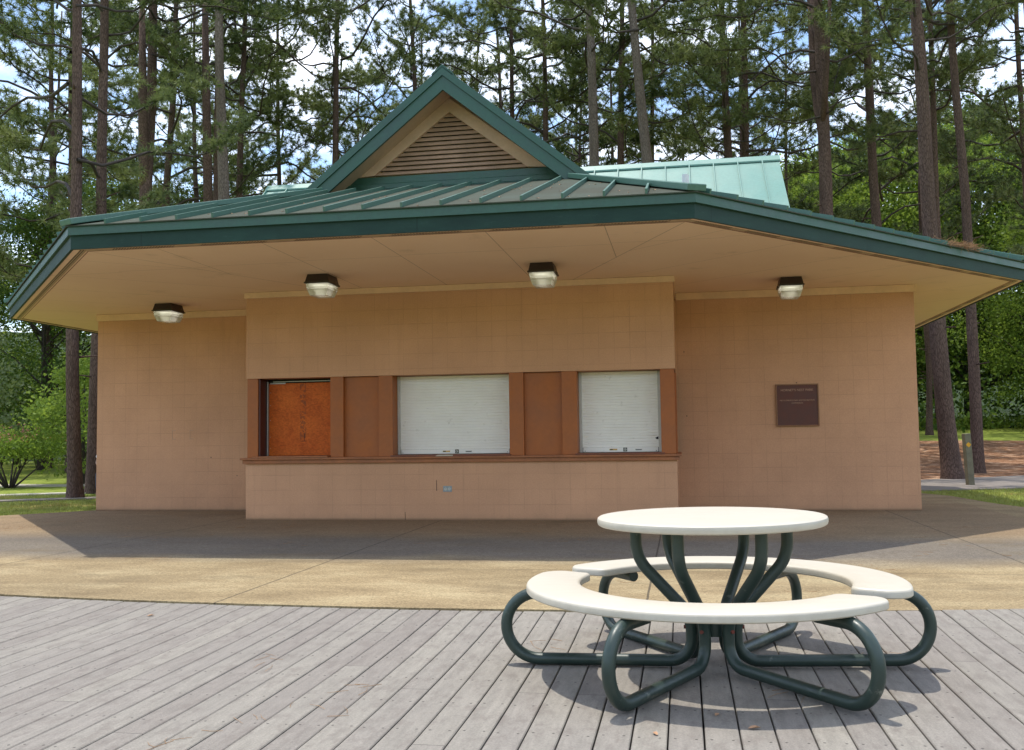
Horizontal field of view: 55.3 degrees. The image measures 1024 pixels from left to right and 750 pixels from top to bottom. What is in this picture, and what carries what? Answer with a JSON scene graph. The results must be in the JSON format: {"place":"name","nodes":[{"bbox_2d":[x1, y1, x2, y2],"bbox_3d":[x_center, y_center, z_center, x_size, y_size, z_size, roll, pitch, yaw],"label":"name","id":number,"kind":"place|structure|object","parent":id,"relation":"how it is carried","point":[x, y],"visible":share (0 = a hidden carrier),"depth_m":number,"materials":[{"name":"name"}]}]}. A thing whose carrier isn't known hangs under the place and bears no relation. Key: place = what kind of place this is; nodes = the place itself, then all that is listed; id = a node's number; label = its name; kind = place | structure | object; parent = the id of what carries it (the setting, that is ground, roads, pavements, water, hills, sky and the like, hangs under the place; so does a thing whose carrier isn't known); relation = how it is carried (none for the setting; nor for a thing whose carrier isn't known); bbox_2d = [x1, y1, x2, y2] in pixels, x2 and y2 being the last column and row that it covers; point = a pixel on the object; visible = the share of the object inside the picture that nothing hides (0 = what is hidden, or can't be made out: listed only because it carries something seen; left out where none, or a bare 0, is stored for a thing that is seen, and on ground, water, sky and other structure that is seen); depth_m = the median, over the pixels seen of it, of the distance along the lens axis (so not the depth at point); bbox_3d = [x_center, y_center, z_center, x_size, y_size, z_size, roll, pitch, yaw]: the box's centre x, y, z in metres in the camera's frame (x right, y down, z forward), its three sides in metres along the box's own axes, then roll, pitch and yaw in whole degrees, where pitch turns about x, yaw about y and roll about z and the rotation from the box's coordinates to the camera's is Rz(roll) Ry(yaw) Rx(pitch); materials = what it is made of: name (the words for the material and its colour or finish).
{"place":"outdoors","nodes":[
{"label":"outdoors","id":0,"kind":"place"},
{"bbox_2d":[0,484,84,487],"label":"path","id":1,"kind":"structure","parent":0,"point":[41,485],"depth_m":26.67,"materials":[{"name":"grey concrete"}]},
{"bbox_2d":[0,492,85,496],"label":"path","id":2,"kind":"structure","parent":0,"point":[33,494],"depth_m":22.48,"materials":[{"name":"grey concrete"}]},
{"bbox_2d":[0,497,95,501],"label":"path","id":3,"kind":"structure","parent":0,"point":[36,499],"depth_m":20.36,"materials":[{"name":"concrete"}]},
{"bbox_2d":[4,521,1011,749],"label":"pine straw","id":4,"kind":"object","parent":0,"point":[380,684],"visible":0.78,"depth_m":5.36,"materials":[{"name":"brown plant"}]},
{"bbox_2d":[0,493,1023,612],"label":"pavement","id":5,"kind":"structure","parent":0,"point":[473,565],"depth_m":9.26,"materials":[{"name":"concrete"}]},
{"bbox_2d":[3,64,1023,519],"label":"pavilion","id":6,"kind":"structure","parent":5,"relation":"on","point":[655,344],"depth_m":13.61,"materials":[{"name":"paint"}]},
{"bbox_2d":[151,303,184,322],"bbox_3d":[-5.313,-0.953,15.122,0.352,0.271,0.420,-1,-4,10],"label":"soffit lamp","id":7,"kind":"object","parent":6,"relation":"attached to","point":[168,313],"visible":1,"depth_m":14.96,"materials":[{"name":"white glass"}]},
{"bbox_2d":[304,273,339,297],"bbox_3d":[-2.451,-1.145,12.620,0.352,0.271,0.420,-1,-4,10],"label":"soffit lamp","id":8,"kind":"object","parent":6,"relation":"attached to","point":[326,285],"visible":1,"depth_m":12.46,"materials":[{"name":"white glass"}]},
{"bbox_2d":[230,182,655,213],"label":"roof litter","id":9,"kind":"object","parent":6,"relation":"on","point":[431,190],"visible":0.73,"depth_m":11.51,"materials":[{"name":"brown plant"}]},
{"bbox_2d":[443,486,451,491],"bbox_3d":[-0.882,1.556,13.349,0.124,0.080,0.012,-1,-4,10],"label":"electrical outlet","id":10,"kind":"object","parent":6,"relation":"attached to","point":[447,488],"visible":1,"depth_m":13.35,"materials":[{"name":"metal"}]},
{"bbox_2d":[527,262,558,287],"bbox_3d":[0.385,-1.221,12.007,0.352,0.271,0.420,-1,-4,10],"label":"soffit lamp","id":11,"kind":"object","parent":6,"relation":"attached to","point":[543,274],"visible":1,"depth_m":11.84,"materials":[{"name":"white glass"}]},
{"bbox_2d":[776,276,804,299],"bbox_3d":[3.804,-1.185,13.371,0.352,0.271,0.420,-1,-4,10],"label":"soffit lamp","id":12,"kind":"object","parent":6,"relation":"attached to","point":[789,288],"visible":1,"depth_m":13.20,"materials":[{"name":"white glass"}]},
{"bbox_2d":[775,384,819,425],"bbox_3d":[4.155,0.438,14.233,0.604,0.614,0.033,-1,-4,10],"label":"wall plaque","id":13,"kind":"object","parent":6,"relation":"attached to","point":[797,404],"depth_m":14.23,"materials":[{"name":"brown metal"}]},
{"bbox_2d":[933,236,988,252],"bbox_3d":[5.830,-1.690,12.855,1.263,0.285,0.650,2,-4,-37],"label":"straw clump","id":14,"kind":"object","parent":6,"relation":"on","point":[967,245],"visible":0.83,"depth_m":12.61,"materials":[{"name":"brown plant"}]},
{"bbox_2d":[0,327,1023,514],"bbox_3d":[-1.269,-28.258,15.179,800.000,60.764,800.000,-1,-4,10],"label":"ground","id":15,"kind":"structure","parent":0,"point":[1004,451],"depth_m":35.84,"materials":[{"name":"green plant"}]},
{"bbox_2d":[0,281,21,408],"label":"leafy tree","id":16,"kind":"object","parent":15,"relation":"on","point":[8,324],"visible":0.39,"depth_m":41.60,"materials":[{"name":"green plant"}]},
{"bbox_2d":[0,327,36,475],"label":"young tree","id":17,"kind":"object","parent":15,"relation":"on","point":[4,389],"visible":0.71,"depth_m":33.67,"materials":[{"name":"green plant"}]},
{"bbox_2d":[0,176,40,381],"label":"leafy tree","id":18,"kind":"object","parent":15,"relation":"on","point":[10,288],"visible":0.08,"depth_m":56.76,"materials":[{"name":"green plant"}]},
{"bbox_2d":[0,100,58,235],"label":"pine tree","id":19,"kind":"object","parent":15,"relation":"on","point":[5,116],"visible":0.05,"depth_m":46.38,"materials":[{"name":"green plant"}]},
{"bbox_2d":[0,422,84,487],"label":"flowering bush","id":20,"kind":"object","parent":15,"relation":"on","point":[14,444],"visible":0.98,"depth_m":25.99,"materials":[{"name":"green plant"}]},
{"bbox_2d":[0,209,90,443],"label":"leafy tree","id":21,"kind":"object","parent":15,"relation":"on","point":[29,332],"visible":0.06,"depth_m":49.11,"materials":[{"name":"green plant"}]},
{"bbox_2d":[0,174,95,469],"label":"leafy tree","id":22,"kind":"object","parent":15,"relation":"on","point":[41,235],"visible":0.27,"depth_m":41.51,"materials":[{"name":"green plant"}]},
{"bbox_2d":[11,342,89,483],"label":"young tree","id":23,"kind":"object","parent":15,"relation":"on","point":[54,410],"visible":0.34,"depth_m":27.41,"materials":[{"name":"green plant"}]},
{"bbox_2d":[0,11,137,369],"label":"pine tree","id":24,"kind":"object","parent":15,"relation":"on","point":[43,80],"visible":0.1,"depth_m":50.72,"materials":[{"name":"green plant"}]},
{"bbox_2d":[0,155,158,432],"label":"leafy tree","id":25,"kind":"object","parent":15,"relation":"on","point":[89,190],"visible":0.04,"depth_m":56.84,"materials":[{"name":"green plant"}]},
{"bbox_2d":[0,0,177,472],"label":"pine tree","id":26,"kind":"object","parent":15,"relation":"on","point":[8,272],"visible":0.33,"depth_m":38.18,"materials":[{"name":"green plant"}]},
{"bbox_2d":[0,0,189,467],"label":"pine tree","id":27,"kind":"object","parent":15,"relation":"on","point":[53,161],"visible":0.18,"depth_m":45.26,"materials":[{"name":"green plant"}]},
{"bbox_2d":[0,0,257,497],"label":"pine tree","id":28,"kind":"object","parent":15,"relation":"on","point":[75,202],"visible":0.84,"depth_m":22.91,"materials":[{"name":"green plant"}]},
{"bbox_2d":[0,0,293,207],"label":"pine tree","id":29,"kind":"object","parent":15,"relation":"on","point":[146,122],"visible":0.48,"depth_m":32.42,"materials":[{"name":"green plant"}]},
{"bbox_2d":[0,0,293,493],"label":"pine tree","id":30,"kind":"object","parent":15,"relation":"on","point":[102,35],"visible":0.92,"depth_m":23.22,"materials":[{"name":"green plant"}]},
{"bbox_2d":[1,0,330,206],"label":"pine tree","id":31,"kind":"object","parent":15,"relation":"on","point":[254,159],"visible":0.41,"depth_m":36.88,"materials":[{"name":"green plant"}]},
{"bbox_2d":[109,0,285,199],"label":"pine tree","id":32,"kind":"object","parent":15,"relation":"on","point":[223,178],"visible":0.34,"depth_m":31.60,"materials":[{"name":"plant"}]},
{"bbox_2d":[134,166,262,205],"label":"leafy tree","id":33,"kind":"object","parent":15,"relation":"on","point":[200,193],"visible":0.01,"depth_m":49.80,"materials":[{"name":"green plant"}]},
{"bbox_2d":[116,7,285,203],"bbox_3d":[-16.228,-8.236,54.868,12.460,26.682,11.623,-1,-4,8],"label":"pine tree","id":34,"kind":"object","parent":15,"relation":"on","point":[198,108],"visible":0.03,"depth_m":54.34,"materials":[{"name":"green plant"}]},
{"bbox_2d":[84,0,347,207],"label":"pine tree","id":35,"kind":"object","parent":15,"relation":"on","point":[291,177],"visible":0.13,"depth_m":47.47,"materials":[{"name":"green plant"}]},
{"bbox_2d":[155,106,276,197],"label":"pine tree","id":36,"kind":"object","parent":15,"relation":"on","point":[201,170],"visible":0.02,"depth_m":64.45,"materials":[{"name":"green plant"}]},
{"bbox_2d":[96,0,355,201],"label":"pine tree","id":37,"kind":"object","parent":15,"relation":"on","point":[210,191],"visible":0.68,"depth_m":33.25,"materials":[{"name":"green plant"}]},
{"bbox_2d":[146,0,372,197],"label":"pine tree","id":38,"kind":"object","parent":15,"relation":"on","point":[241,84],"visible":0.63,"depth_m":36.44,"materials":[{"name":"green plant"}]},
{"bbox_2d":[134,0,398,196],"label":"pine tree","id":39,"kind":"object","parent":15,"relation":"on","point":[286,76],"visible":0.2,"depth_m":42.01,"materials":[{"name":"green plant"}]},
{"bbox_2d":[195,0,440,164],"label":"pine tree","id":40,"kind":"object","parent":15,"relation":"on","point":[335,87],"visible":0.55,"depth_m":37.08,"materials":[{"name":"green plant"}]},
{"bbox_2d":[284,33,404,183],"bbox_3d":[-9.443,-8.316,62.323,14.065,27.551,11.673,-1,-4,10],"label":"pine tree","id":41,"kind":"object","parent":15,"relation":"on","point":[344,54],"visible":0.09,"depth_m":62.32,"materials":[{"name":"green plant"}]},
{"bbox_2d":[339,27,449,134],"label":"pine tree","id":42,"kind":"object","parent":15,"relation":"on","point":[419,79],"visible":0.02,"depth_m":53.67,"materials":[{"name":"green plant"}]},
{"bbox_2d":[274,0,554,169],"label":"pine tree","id":43,"kind":"object","parent":15,"relation":"on","point":[445,20],"visible":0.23,"depth_m":43.76,"materials":[{"name":"green plant"}]},
{"bbox_2d":[403,0,601,164],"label":"pine tree","id":44,"kind":"object","parent":15,"relation":"on","point":[519,96],"visible":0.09,"depth_m":58.51,"materials":[{"name":"green plant"}]},
{"bbox_2d":[443,2,567,137],"bbox_3d":[-0.454,-7.773,50.360,9.531,24.761,10.807,-3,-4,35],"label":"pine tree","id":45,"kind":"object","parent":15,"relation":"on","point":[501,85],"visible":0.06,"depth_m":49.78,"materials":[{"name":"green plant"}]},
{"bbox_2d":[0,317,1023,464],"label":"woodland","id":46,"kind":"object","parent":15,"relation":"on","point":[960,385],"visible":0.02,"depth_m":56.61,"materials":[{"name":"green plant"}]},
{"bbox_2d":[0,487,1023,515],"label":"grass","id":47,"kind":"structure","parent":15,"relation":"on","point":[959,492],"depth_m":18.34,"materials":[{"name":"green plant"}]},
{"bbox_2d":[380,0,670,161],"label":"pine tree","id":48,"kind":"object","parent":15,"relation":"on","point":[442,59],"visible":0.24,"depth_m":41.97,"materials":[{"name":"green plant"}]},
{"bbox_2d":[406,0,687,165],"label":"pine tree","id":49,"kind":"object","parent":15,"relation":"on","point":[655,92],"visible":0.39,"depth_m":40.62,"materials":[{"name":"green plant"}]},
{"bbox_2d":[508,4,637,166],"bbox_3d":[3.607,-8.914,54.305,12.593,27.418,11.940,-1,-4,8],"label":"pine tree","id":50,"kind":"object","parent":15,"relation":"on","point":[586,114],"visible":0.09,"depth_m":54.15,"materials":[{"name":"green plant"}]},
{"bbox_2d":[539,78,633,164],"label":"pine tree","id":51,"kind":"object","parent":15,"relation":"on","point":[602,158],"visible":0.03,"depth_m":63.61,"materials":[{"name":"green plant"}]},
{"bbox_2d":[477,0,709,165],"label":"pine tree","id":52,"kind":"object","parent":15,"relation":"on","point":[589,67],"visible":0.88,"depth_m":33.53,"materials":[{"name":"green plant"}]},
{"bbox_2d":[528,0,703,162],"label":"pine tree","id":53,"kind":"object","parent":15,"relation":"on","point":[680,55],"visible":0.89,"depth_m":32.64,"materials":[{"name":"green plant"}]},
{"bbox_2d":[493,0,763,164],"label":"pine tree","id":54,"kind":"object","parent":15,"relation":"on","point":[622,68],"visible":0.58,"depth_m":37.96,"materials":[{"name":"green plant"}]},
{"bbox_2d":[535,0,733,166],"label":"pine tree","id":55,"kind":"object","parent":15,"relation":"on","point":[572,153],"visible":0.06,"depth_m":54.91,"materials":[{"name":"green plant"}]},
{"bbox_2d":[526,0,772,166],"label":"pine tree","id":56,"kind":"object","parent":15,"relation":"on","point":[576,115],"visible":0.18,"depth_m":44.73,"materials":[{"name":"green plant"}]},
{"bbox_2d":[600,0,794,186],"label":"pine tree","id":57,"kind":"object","parent":15,"relation":"on","point":[734,152],"visible":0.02,"depth_m":59.25,"materials":[{"name":"green plant"}]},
{"bbox_2d":[630,622,777,749],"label":"deck substructure","id":58,"kind":"object","parent":15,"relation":"on","point":[701,705],"depth_m":4.30,"materials":[{"name":"grey wood"}]},
{"bbox_2d":[0,596,1023,749],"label":"deck","id":59,"kind":"structure","parent":58,"relation":"on","point":[75,674],"depth_m":4.66,"materials":[{"name":"grey wood"}]},
{"bbox_2d":[501,507,936,711],"bbox_3d":[1.011,1.089,4.929,2.176,0.759,1.946,-2,-3,10],"label":"picnic table","id":60,"kind":"object","parent":59,"relation":"on","point":[731,613],"visible":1,"depth_m":4.75,"materials":[{"name":"beige plastic"}]},
{"bbox_2d":[599,0,881,157],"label":"pine tree","id":61,"kind":"object","parent":15,"relation":"on","point":[726,138],"visible":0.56,"depth_m":35.88,"materials":[{"name":"green plant"}]},
{"bbox_2d":[641,0,852,217],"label":"pine tree","id":62,"kind":"object","parent":15,"relation":"on","point":[810,129],"visible":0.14,"depth_m":47.45,"materials":[{"name":"green plant"}]},
{"bbox_2d":[598,0,917,191],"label":"pine tree","id":63,"kind":"object","parent":15,"relation":"on","point":[781,23],"visible":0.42,"depth_m":38.27,"materials":[{"name":"green plant"}]},
{"bbox_2d":[665,0,932,214],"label":"pine tree","id":64,"kind":"object","parent":15,"relation":"on","point":[820,63],"visible":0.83,"depth_m":30.50,"materials":[{"name":"green plant"}]},
{"bbox_2d":[731,2,920,233],"bbox_3d":[15.566,-9.740,55.663,12.409,26.707,11.635,-1,-4,5],"label":"pine tree","id":65,"kind":"object","parent":15,"relation":"on","point":[846,181],"visible":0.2,"depth_m":53.68,"materials":[{"name":"green plant"}]},
{"bbox_2d":[779,140,920,364],"bbox_3d":[21.588,-6.272,64.864,19.068,20.284,20.187,-1,-4,4],"label":"leafy tree","id":66,"kind":"object","parent":15,"relation":"on","point":[834,196],"visible":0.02,"depth_m":63.12,"materials":[{"name":"green plant"}]},
{"bbox_2d":[764,149,950,315],"bbox_3d":[18.607,-5.590,64.214,18.842,18.931,17.797,-2,-4,19],"label":"leafy tree","id":67,"kind":"object","parent":15,"relation":"on","point":[805,177],"visible":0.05,"depth_m":61.64,"materials":[{"name":"green plant"}]},
{"bbox_2d":[737,0,1004,226],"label":"pine tree","id":68,"kind":"object","parent":15,"relation":"on","point":[875,218],"visible":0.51,"depth_m":33.44,"materials":[{"name":"green plant"}]},
{"bbox_2d":[780,137,963,381],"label":"leafy tree","id":69,"kind":"object","parent":15,"relation":"on","point":[880,203],"depth_m":67.98,"materials":[{"name":"green plant"}]},
{"bbox_2d":[770,0,1023,240],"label":"pine tree","id":70,"kind":"object","parent":15,"relation":"on","point":[891,176],"visible":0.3,"depth_m":41.35,"materials":[{"name":"green plant"}]},
{"bbox_2d":[783,98,1011,396],"bbox_3d":[24.933,-7.088,62.964,20.339,21.636,21.533,-2,-4,16],"label":"leafy tree","id":71,"kind":"object","parent":15,"relation":"on","point":[863,184],"visible":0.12,"depth_m":60.07,"materials":[{"name":"green plant"}]},
{"bbox_2d":[791,0,1023,319],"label":"pine tree","id":72,"kind":"object","parent":15,"relation":"on","point":[964,60],"visible":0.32,"depth_m":33.50,"materials":[{"name":"green plant"}]},
{"bbox_2d":[794,0,1021,434],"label":"pine tree","id":73,"kind":"object","parent":15,"relation":"on","point":[953,200],"visible":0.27,"depth_m":50.53,"materials":[{"name":"green plant"}]},
{"bbox_2d":[804,0,1023,478],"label":"pine tree","id":74,"kind":"object","parent":15,"relation":"on","point":[951,466],"visible":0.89,"depth_m":24.14,"materials":[{"name":"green plant"}]},
{"bbox_2d":[809,106,1021,401],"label":"leafy tree","id":75,"kind":"object","parent":15,"relation":"on","point":[915,227],"visible":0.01,"depth_m":66.50,"materials":[{"name":"green plant"}]},
{"bbox_2d":[839,0,1020,473],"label":"pine tree","id":76,"kind":"object","parent":15,"relation":"on","point":[976,423],"visible":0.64,"depth_m":27.14,"materials":[{"name":"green plant"}]},
{"bbox_2d":[854,117,1023,415],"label":"leafy tree","id":77,"kind":"object","parent":15,"relation":"on","point":[949,168],"visible":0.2,"depth_m":58.04,"materials":[{"name":"green plant"}]},
{"bbox_2d":[859,1,1023,250],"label":"pine tree","id":78,"kind":"object","parent":15,"relation":"on","point":[1004,196],"visible":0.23,"depth_m":44.83,"materials":[{"name":"green plant"}]},
{"bbox_2d":[870,169,1023,418],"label":"leafy tree","id":79,"kind":"object","parent":15,"relation":"on","point":[921,331],"visible":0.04,"depth_m":61.89,"materials":[{"name":"green plant"}]},
{"bbox_2d":[882,71,1021,414],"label":"leafy tree","id":80,"kind":"object","parent":15,"relation":"on","point":[952,124],"visible":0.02,"depth_m":67.97,"materials":[{"name":"green plant"}]},
{"bbox_2d":[881,0,1023,201],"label":"pine tree","id":81,"kind":"object","parent":15,"relation":"on","point":[1012,92],"visible":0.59,"depth_m":33.91,"materials":[{"name":"green plant"}]},
{"bbox_2d":[892,125,1023,386],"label":"leafy tree","id":82,"kind":"object","parent":15,"relation":"on","point":[994,232],"visible":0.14,"depth_m":59.84,"materials":[{"name":"green plant"}]},
{"bbox_2d":[962,433,974,484],"bbox_3d":[9.882,1.932,21.148,0.140,1.330,0.144,-3,-3,-2],"label":"trail post","id":83,"kind":"object","parent":15,"relation":"on","point":[968,459],"visible":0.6,"depth_m":21.10,"materials":[{"name":"grey wood"}]},
{"bbox_2d":[918,409,1023,430],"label":"undergrowth","id":84,"kind":"object","parent":15,"relation":"on","point":[1006,422],"visible":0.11,"depth_m":55.66,"materials":[{"name":"green plant"}]},
{"bbox_2d":[937,4,1023,255],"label":"pine tree","id":85,"kind":"object","parent":15,"relation":"on","point":[1018,249],"visible":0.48,"depth_m":43.64,"materials":[{"name":"green plant"}]},
{"bbox_2d":[946,206,1023,408],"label":"leafy tree","id":86,"kind":"object","parent":15,"relation":"on","point":[996,303],"visible":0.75,"depth_m":52.48,"materials":[{"name":"green plant"}]},
{"bbox_2d":[956,198,1023,401],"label":"leafy tree","id":87,"kind":"object","parent":15,"relation":"on","point":[995,321],"visible":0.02,"depth_m":62.37,"materials":[{"name":"green plant"}]},
{"bbox_2d":[0,0,1023,335],"label":"sky","id":88,"kind":"structure","parent":0,"point":[1006,71],"materials":[{"name":"white"}]},
{"bbox_2d":[921,475,1023,490],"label":"path","id":89,"kind":"structure","parent":0,"point":[999,482],"depth_m":21.48,"materials":[{"name":"concrete"}]}
]}

